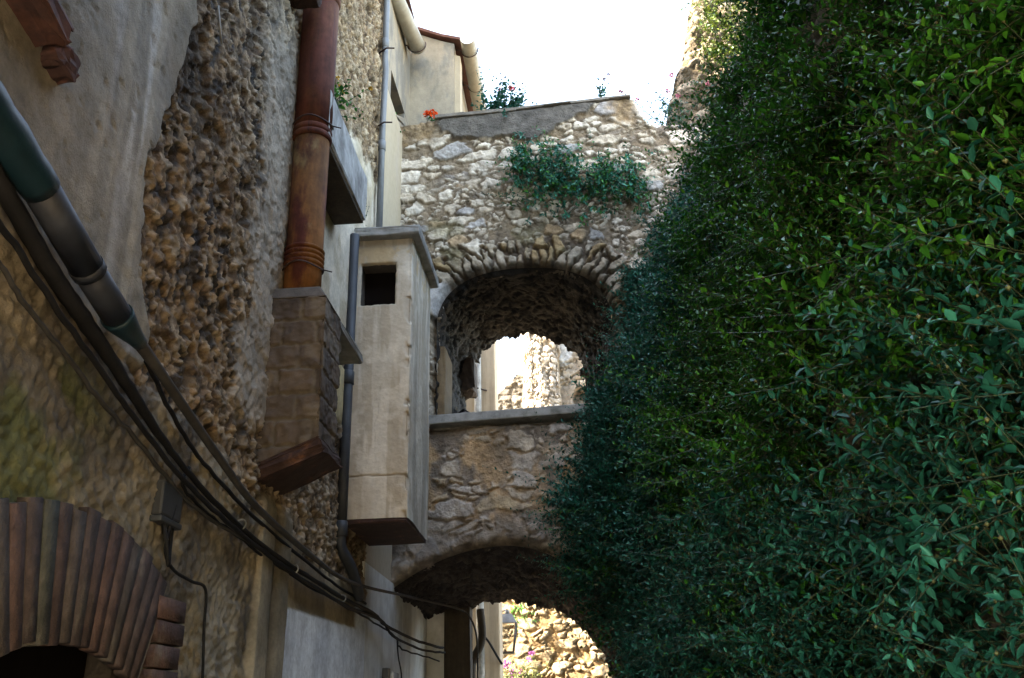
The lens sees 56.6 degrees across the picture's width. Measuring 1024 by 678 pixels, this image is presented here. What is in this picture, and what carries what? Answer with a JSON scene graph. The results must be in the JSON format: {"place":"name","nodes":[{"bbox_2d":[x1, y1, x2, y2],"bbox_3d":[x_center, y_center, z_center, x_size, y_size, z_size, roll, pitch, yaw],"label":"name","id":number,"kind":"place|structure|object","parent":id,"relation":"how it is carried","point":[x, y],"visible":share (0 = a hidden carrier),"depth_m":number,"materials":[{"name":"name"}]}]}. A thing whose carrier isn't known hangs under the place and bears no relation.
{"place":"outdoors","nodes":[
{"label":"outdoors","id":0,"kind":"place"},
{"bbox_2d":[410,0,690,392],"label":"sky","id":1,"kind":"structure","parent":0,"point":[561,46],"materials":[{"name":"white"}]},
{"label":"ground","id":2,"kind":"structure","parent":0,"visible":0},
{"bbox_2d":[0,0,383,677],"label":"rubble house","id":3,"kind":"structure","parent":2,"relation":"on","point":[162,130],"depth_m":3.77,"materials":[{"name":"stone"}]},
{"bbox_2d":[0,644,86,677],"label":"dark door","id":4,"kind":"structure","parent":3,"relation":"in","point":[59,661],"depth_m":3.23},
{"bbox_2d":[0,81,146,349],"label":"plastic conduit","id":5,"kind":"object","parent":3,"relation":"attached to","point":[31,174],"visible":0.98,"depth_m":2.78,"materials":[{"name":"grey plastic"}]},
{"bbox_2d":[149,480,182,566],"bbox_3d":[-1.302,0.701,3.573,0.070,0.308,0.190,-3,-23,4],"label":"junction box","id":6,"kind":"object","parent":3,"relation":"attached to","point":[168,497],"visible":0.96,"depth_m":3.55,"materials":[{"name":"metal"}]},
{"bbox_2d":[164,504,207,677],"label":"wire","id":7,"kind":"object","parent":6,"relation":"attached to","point":[174,570],"visible":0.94,"depth_m":3.84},
{"bbox_2d":[0,260,380,621],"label":"cable","id":8,"kind":"object","parent":3,"relation":"attached to","point":[50,336],"visible":0.84,"depth_m":3.06,"materials":[{"name":"black rubber"}]},
{"bbox_2d":[0,163,443,648],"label":"cable","id":9,"kind":"object","parent":3,"relation":"attached to","point":[13,206],"visible":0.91,"depth_m":3.02,"materials":[{"name":"rubber"}]},
{"bbox_2d":[0,219,445,653],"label":"cable","id":10,"kind":"object","parent":3,"relation":"attached to","point":[38,281],"visible":1,"depth_m":3.29,"materials":[{"name":"black rubber"}]},
{"bbox_2d":[144,361,366,604],"bbox_3d":[-1.185,0.975,5.092,0.022,0.415,3.695,-3,-23,4],"label":"cable","id":11,"kind":"object","parent":3,"relation":"attached to","point":[200,458],"visible":0.93,"depth_m":4.09,"materials":[{"name":"black rubber"}]},
{"bbox_2d":[256,286,342,494],"bbox_3d":[-1.133,0.281,5.085,0.418,1.105,0.437,-3,-23,4],"label":"brick flue","id":12,"kind":"object","parent":3,"relation":"attached to","point":[298,435],"visible":0.99,"depth_m":4.96,"materials":[{"name":"brown brick"}]},
{"bbox_2d":[136,343,478,677],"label":"cable","id":13,"kind":"object","parent":3,"relation":"attached to","point":[149,356],"visible":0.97,"depth_m":4.01,"materials":[{"name":"black rubber"}]},
{"bbox_2d":[181,466,439,661],"bbox_3d":[-1.048,1.749,6.290,0.142,0.359,5.664,-4,-23,5],"label":"cable","id":14,"kind":"object","parent":3,"relation":"attached to","point":[194,500],"visible":0.8,"depth_m":4.84,"materials":[{"name":"black rubber"}]},
{"bbox_2d":[282,0,340,288],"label":"flue pipe","id":15,"kind":"object","parent":3,"relation":"attached to","point":[304,257],"visible":0.97,"depth_m":5.56,"materials":[{"name":"metal"}]},
{"bbox_2d":[336,233,364,600],"bbox_3d":[-1.083,0.483,6.669,0.096,2.607,0.375,-9,-24,17],"label":"drainpipe","id":16,"kind":"object","parent":3,"relation":"attached to","point":[346,559],"visible":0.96,"depth_m":6.41,"materials":[{"name":"grey metal"}]},
{"bbox_2d":[334,76,372,120],"bbox_3d":[-1.228,-1.749,6.782,0.466,0.346,0.275,7,-24,-20],"label":"yellow wildflower","id":17,"kind":"object","parent":3,"relation":"attached to","point":[338,94],"visible":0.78,"depth_m":6.77,"materials":[{"name":"green plant"}]},
{"bbox_2d":[376,0,394,226],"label":"downpipe","id":18,"kind":"object","parent":3,"relation":"attached to","point":[382,135],"visible":0.91,"depth_m":8.29,"materials":[{"name":"metal"}]},
{"bbox_2d":[347,224,438,545],"bbox_3d":[-0.870,0.356,7.111,0.503,2.216,0.962,-3,-23,4],"label":"chimney box","id":19,"kind":"object","parent":3,"relation":"attached to","point":[397,281],"visible":1,"depth_m":6.79,"materials":[{"name":"paint"}]},
{"bbox_2d":[388,0,472,126],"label":"house","id":20,"kind":"structure","parent":2,"relation":"on","point":[433,75],"depth_m":10.48,"materials":[{"name":"paint"}]},
{"bbox_2d":[391,0,425,54],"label":"gutter","id":21,"kind":"object","parent":20,"relation":"attached to","point":[410,31],"visible":0.95,"depth_m":10.03,"materials":[{"name":"metal"}]},
{"bbox_2d":[455,37,485,110],"bbox_3d":[-0.459,-3.030,11.280,0.285,0.151,1.482,-3,-23,4],"label":"gutter","id":22,"kind":"object","parent":20,"relation":"attached to","point":[469,52],"visible":0.8,"depth_m":11.02,"materials":[{"name":"metal"}]},
{"bbox_2d":[466,341,503,677],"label":"house","id":23,"kind":"structure","parent":2,"relation":"on","point":[493,612],"depth_m":11.71,"materials":[{"name":"beige paint"}]},
{"bbox_2d":[474,358,486,677],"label":"downpipe","id":24,"kind":"object","parent":23,"relation":"attached to","point":[478,408],"visible":0.22,"depth_m":12.58,"materials":[{"name":"metal"}]},
{"bbox_2d":[486,637,502,664],"bbox_3d":[-0.254,3.713,11.433,0.320,0.389,0.041,9,-25,-24],"label":"cable","id":25,"kind":"object","parent":23,"relation":"attached to","point":[494,651],"visible":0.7,"depth_m":11.42,"materials":[{"name":"black rubber"}]},
{"bbox_2d":[502,609,517,654],"bbox_3d":[-0.068,3.759,12.236,0.295,0.582,0.437,-3,-23,4],"label":"wall lantern","id":26,"kind":"object","parent":23,"relation":"attached to","point":[510,624],"depth_m":12.06,"materials":[{"name":"metal"}]},
{"bbox_2d":[362,91,709,677],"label":"stone bridge","id":27,"kind":"structure","parent":2,"relation":"on","point":[502,271],"depth_m":9.06,"materials":[{"name":"stone"}]},
{"bbox_2d":[382,647,401,677],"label":"switch box","id":28,"kind":"object","parent":27,"relation":"attached to","point":[387,673],"visible":0.91,"depth_m":7.38,"materials":[{"name":"plastic"}]},
{"bbox_2d":[423,109,437,120],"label":"geranium","id":29,"kind":"object","parent":27,"relation":"on","point":[427,113],"visible":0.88,"depth_m":9.79,"materials":[{"name":"red plant"}]},
{"bbox_2d":[470,66,536,116],"bbox_3d":[-0.079,-2.409,9.861,0.696,0.895,0.771,-3,-23,4],"label":"rose bush","id":30,"kind":"object","parent":27,"relation":"on","point":[498,102],"visible":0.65,"depth_m":9.80,"materials":[{"name":"green plant"}]},
{"bbox_2d":[483,125,663,228],"bbox_3d":[0.570,-1.561,9.019,1.778,1.251,0.501,-3,-23,4],"label":"hanging bush","id":31,"kind":"object","parent":27,"relation":"attached to","point":[555,179],"visible":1,"depth_m":9.12,"materials":[{"name":"green plant"}]},
{"bbox_2d":[560,604,605,645],"bbox_3d":[0.637,2.445,8.210,0.326,0.390,0.385,-15,-27,30],"label":"leafy sprig","id":32,"kind":"object","parent":27,"relation":"hanging from","point":[589,605],"visible":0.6,"depth_m":8.24,"materials":[{"name":"green plant"}]},
{"bbox_2d":[541,369,634,628],"bbox_3d":[0.705,1.302,7.679,0.924,2.095,1.123,-3,-23,4],"label":"creeper overhang","id":33,"kind":"object","parent":27,"relation":"attached to","point":[589,430],"visible":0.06,"depth_m":7.69,"materials":[{"name":"green plant"}]},
{"bbox_2d":[578,633,618,659],"bbox_3d":[0.807,2.643,8.232,0.447,0.373,0.268,4,-24,-14],"label":"leafy sprig","id":34,"kind":"object","parent":27,"relation":"hanging from","point":[599,643],"visible":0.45,"depth_m":8.19,"materials":[{"name":"green plant"}]},
{"bbox_2d":[595,62,609,97],"bbox_3d":[0.921,-2.572,9.828,0.156,0.479,0.317,10,-25,-25],"label":"thin rose","id":35,"kind":"object","parent":27,"relation":"on","point":[602,90],"visible":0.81,"depth_m":9.78,"materials":[{"name":"green plant"}]},
{"bbox_2d":[603,661,624,677],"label":"leafy sprig","id":36,"kind":"object","parent":27,"relation":"hanging from","point":[613,672],"visible":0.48,"depth_m":8.05,"materials":[{"name":"green plant"}]},
{"bbox_2d":[617,72,709,126],"bbox_3d":[1.477,-2.426,9.861,0.833,0.722,0.900,7,-24,-19],"label":"oleander spray","id":37,"kind":"object","parent":27,"relation":"on","point":[662,104],"visible":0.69,"depth_m":9.85,"materials":[{"name":"green plant"}]},
{"bbox_2d":[666,0,756,125],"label":"stone pier","id":38,"kind":"structure","parent":27,"relation":"on","point":[690,67],"depth_m":10.61,"materials":[{"name":"beige stone"}]},
{"bbox_2d":[670,0,744,82],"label":"sunlit vine","id":39,"kind":"object","parent":38,"relation":"attached to","point":[713,24],"visible":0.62,"depth_m":10.37,"materials":[{"name":"green plant"}]},
{"bbox_2d":[502,600,614,677],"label":"terrace wall","id":40,"kind":"structure","parent":2,"relation":"on","point":[545,637],"depth_m":13.32,"materials":[{"name":"beige stone"}]},
{"bbox_2d":[503,651,537,677],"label":"lilac flower plant","id":41,"kind":"object","parent":40,"relation":"on","point":[511,673],"visible":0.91,"depth_m":12.88,"materials":[{"name":"pink plant"}]},
{"bbox_2d":[508,602,540,639],"bbox_3d":[0.149,3.881,13.211,0.422,0.522,0.384,-14,-26,27],"label":"wall tuft","id":42,"kind":"object","parent":40,"relation":"attached to","point":[521,610],"visible":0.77,"depth_m":13.26,"materials":[{"name":"green plant"}]},
{"bbox_2d":[513,647,551,677],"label":"grey green bush","id":43,"kind":"object","parent":40,"relation":"attached to","point":[522,676],"visible":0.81,"depth_m":12.92,"materials":[{"name":"green plant"}]},
{"bbox_2d":[619,0,1023,677],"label":"retaining wall","id":44,"kind":"structure","parent":2,"relation":"on","point":[817,38],"depth_m":3.43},
{"bbox_2d":[592,249,656,378],"bbox_3d":[1.039,-0.044,8.425,0.737,1.576,0.417,-3,-23,4],"label":"ivy clump","id":45,"kind":"object","parent":44,"relation":"attached to","point":[628,276],"visible":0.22,"depth_m":8.56,"materials":[{"name":"green plant"}]},
{"bbox_2d":[484,0,1023,677],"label":"wall creeper","id":46,"kind":"object","parent":44,"relation":"attached to","point":[682,456],"depth_m":2.92,"materials":[{"name":"green plant"}]},
{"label":"terrace","id":47,"kind":"structure","parent":0,"visible":0},
{"bbox_2d":[498,369,522,409],"bbox_3d":[-0.903,3.302,20.616,3.600,4.807,4.697,-3,-23,4],"label":"gable ruin","id":48,"kind":"object","parent":47,"relation":"on","point":[510,394],"visible":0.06,"depth_m":18.97,"materials":[{"name":"beige stone"}]},
{"bbox_2d":[521,333,561,407],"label":"ruined tower","id":49,"kind":"structure","parent":47,"relation":"on","point":[541,374],"depth_m":17.93,"materials":[{"name":"beige stone"}]},
{"bbox_2d":[559,344,585,404],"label":"ruined wall","id":50,"kind":"structure","parent":47,"relation":"on","point":[568,365],"depth_m":18.41,"materials":[{"name":"beige stone"}]},
{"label":"street","id":51,"kind":"structure","parent":0,"visible":0},
{"bbox_2d":[444,606,472,677],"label":"timber post","id":52,"kind":"object","parent":51,"relation":"on","point":[458,643],"visible":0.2,"depth_m":9.37,"materials":[{"name":"brown wood"}]},
{"bbox_2d":[473,609,485,677],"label":"bent pipe","id":53,"kind":"object","parent":52,"relation":"attached to","point":[481,627],"visible":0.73,"depth_m":9.62,"materials":[{"name":"grey metal"}]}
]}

